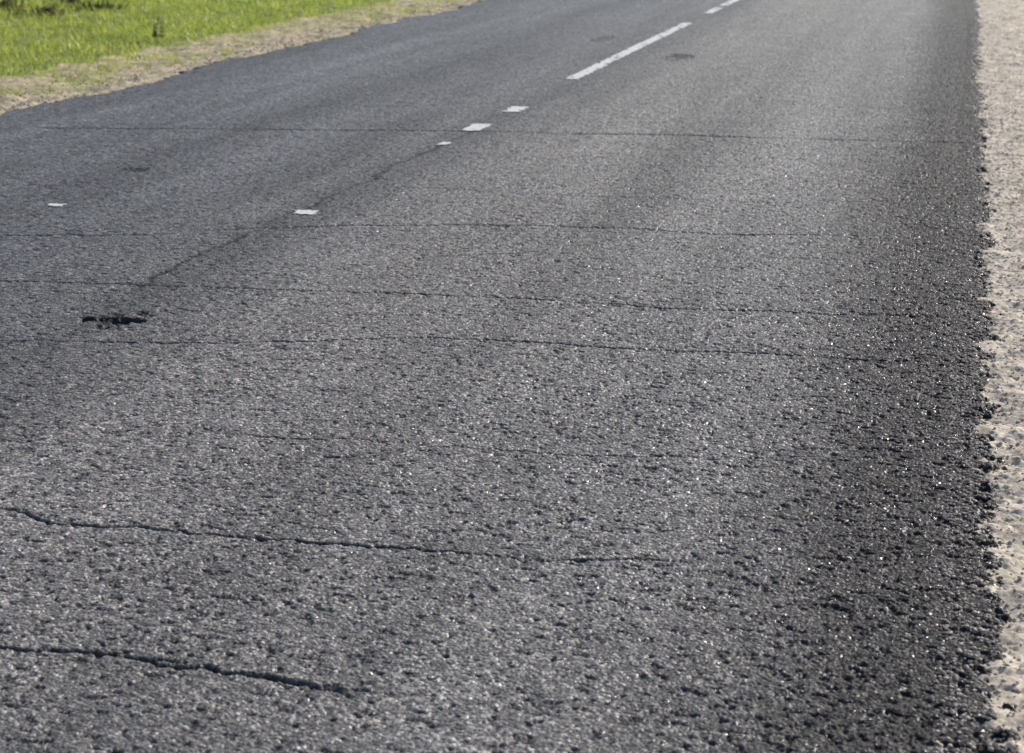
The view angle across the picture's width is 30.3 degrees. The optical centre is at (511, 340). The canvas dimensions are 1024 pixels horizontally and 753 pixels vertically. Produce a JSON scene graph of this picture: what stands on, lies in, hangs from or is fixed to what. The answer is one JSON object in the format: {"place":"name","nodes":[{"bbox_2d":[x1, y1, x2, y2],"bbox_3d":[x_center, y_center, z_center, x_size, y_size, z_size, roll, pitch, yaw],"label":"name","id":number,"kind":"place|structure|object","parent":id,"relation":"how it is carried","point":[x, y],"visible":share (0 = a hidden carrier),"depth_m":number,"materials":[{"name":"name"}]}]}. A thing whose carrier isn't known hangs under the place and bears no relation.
{"place":"outdoors","nodes":[
{"label":"outdoors","id":0,"kind":"place"},
{"bbox_2d":[0,0,471,95],"bbox_3d":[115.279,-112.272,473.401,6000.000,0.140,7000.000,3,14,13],"label":"ground","id":1,"kind":"structure","parent":0,"point":[119,49],"depth_m":22.71,"materials":[{"name":"plant"}]},
{"bbox_2d":[0,0,28,9],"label":"weed plant","id":2,"kind":"object","parent":1,"relation":"on","point":[3,2],"visible":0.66,"depth_m":25.90,"materials":[{"name":"green plant"}]},
{"bbox_2d":[0,2,82,15],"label":"weed plant","id":3,"kind":"object","parent":1,"relation":"on","point":[49,9],"visible":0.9,"depth_m":24.63,"materials":[{"name":"green plant"}]},
{"bbox_2d":[29,0,125,4],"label":"weed plant","id":4,"kind":"object","parent":1,"relation":"on","point":[72,1],"visible":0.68,"depth_m":27.27,"materials":[{"name":"green plant"}]},
{"bbox_2d":[65,0,130,11],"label":"weed plant","id":5,"kind":"object","parent":1,"relation":"on","point":[97,6],"visible":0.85,"depth_m":25.58,"materials":[{"name":"green plant"}]},
{"bbox_2d":[152,16,164,40],"bbox_3d":[-3.906,-3.436,20.844,0.177,0.279,0.141,3,14,13],"label":"weed plant","id":6,"kind":"object","parent":1,"relation":"on","point":[155,33],"visible":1,"depth_m":20.86,"materials":[{"name":"green plant"}]},
{"bbox_2d":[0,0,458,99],"bbox_3d":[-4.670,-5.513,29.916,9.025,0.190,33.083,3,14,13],"label":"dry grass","id":7,"kind":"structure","parent":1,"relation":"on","point":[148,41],"depth_m":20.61,"materials":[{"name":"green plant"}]},
{"bbox_2d":[0,0,477,114],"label":"gravel shoulder","id":8,"kind":"object","parent":1,"relation":"on","point":[115,82],"visible":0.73,"depth_m":19.00,"materials":[{"name":"beige gravel"}]},
{"bbox_2d":[0,0,1019,752],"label":"road","id":9,"kind":"structure","parent":0,"point":[604,410],"depth_m":6.33,"materials":[{"name":"grey asphalt"}]},
{"bbox_2d":[48,203,65,205],"bbox_3d":[-2.413,-0.720,10.008,0.105,0.001,0.085,3,14,13],"label":"paint remnant","id":10,"kind":"object","parent":9,"relation":"on","point":[53,204],"visible":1,"depth_m":10.01,"materials":[{"name":"white paint"}]},
{"bbox_2d":[294,210,317,213],"bbox_3d":[-1.065,-0.667,9.790,0.148,0.003,0.140,3,14,13],"label":"paint remnant","id":11,"kind":"object","parent":9,"relation":"on","point":[305,212],"visible":1,"depth_m":9.80,"materials":[{"name":"white paint"}]},
{"bbox_2d":[463,124,490,130],"bbox_3d":[-0.246,-1.493,13.214,0.157,0.003,0.383,3,14,13],"label":"paint remnant","id":12,"kind":"object","parent":9,"relation":"on","point":[477,126],"visible":1,"depth_m":13.20,"materials":[{"name":"white paint"}]},
{"bbox_2d":[505,106,527,111],"bbox_3d":[0.028,-1.754,14.302,0.157,0.002,0.365,3,14,13],"label":"paint remnant","id":13,"kind":"object","parent":9,"relation":"on","point":[514,108],"visible":1,"depth_m":14.32,"materials":[{"name":"white paint"}]},
{"bbox_2d":[565,23,690,78],"bbox_3d":[1.340,-3.099,19.885,0.155,0.004,7.153,3,14,13],"label":"lane marking","id":14,"kind":"object","parent":9,"relation":"on","point":[591,69],"visible":1,"depth_m":19.12,"materials":[{"name":"white paint"}]},
{"bbox_2d":[705,7,722,12],"bbox_3d":[2.725,-4.472,25.586,0.148,0.003,1.292,3,14,13],"label":"lane marking","id":15,"kind":"object","parent":9,"relation":"on","point":[713,10],"visible":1,"depth_m":25.55,"materials":[{"name":"white paint"}]},
{"bbox_2d":[719,0,738,5],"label":"lane marking","id":16,"kind":"object","parent":9,"relation":"on","point":[728,3],"visible":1,"depth_m":27.06,"materials":[{"name":"white paint"}]},
{"bbox_2d":[970,0,1023,752],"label":"gravel shoulder","id":17,"kind":"object","parent":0,"point":[1012,638],"visible":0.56,"depth_m":7.50},
{"bbox_2d":[933,19,1023,752],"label":"loose gravel","id":18,"kind":"structure","parent":17,"relation":"on","point":[946,677],"depth_m":5.32,"materials":[{"name":"beige gravel"}]},
{"bbox_2d":[988,0,1023,197],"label":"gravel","id":19,"kind":"structure","parent":0,"point":[1016,87],"depth_m":15.77,"materials":[{"name":"beige gravel"}]}
]}

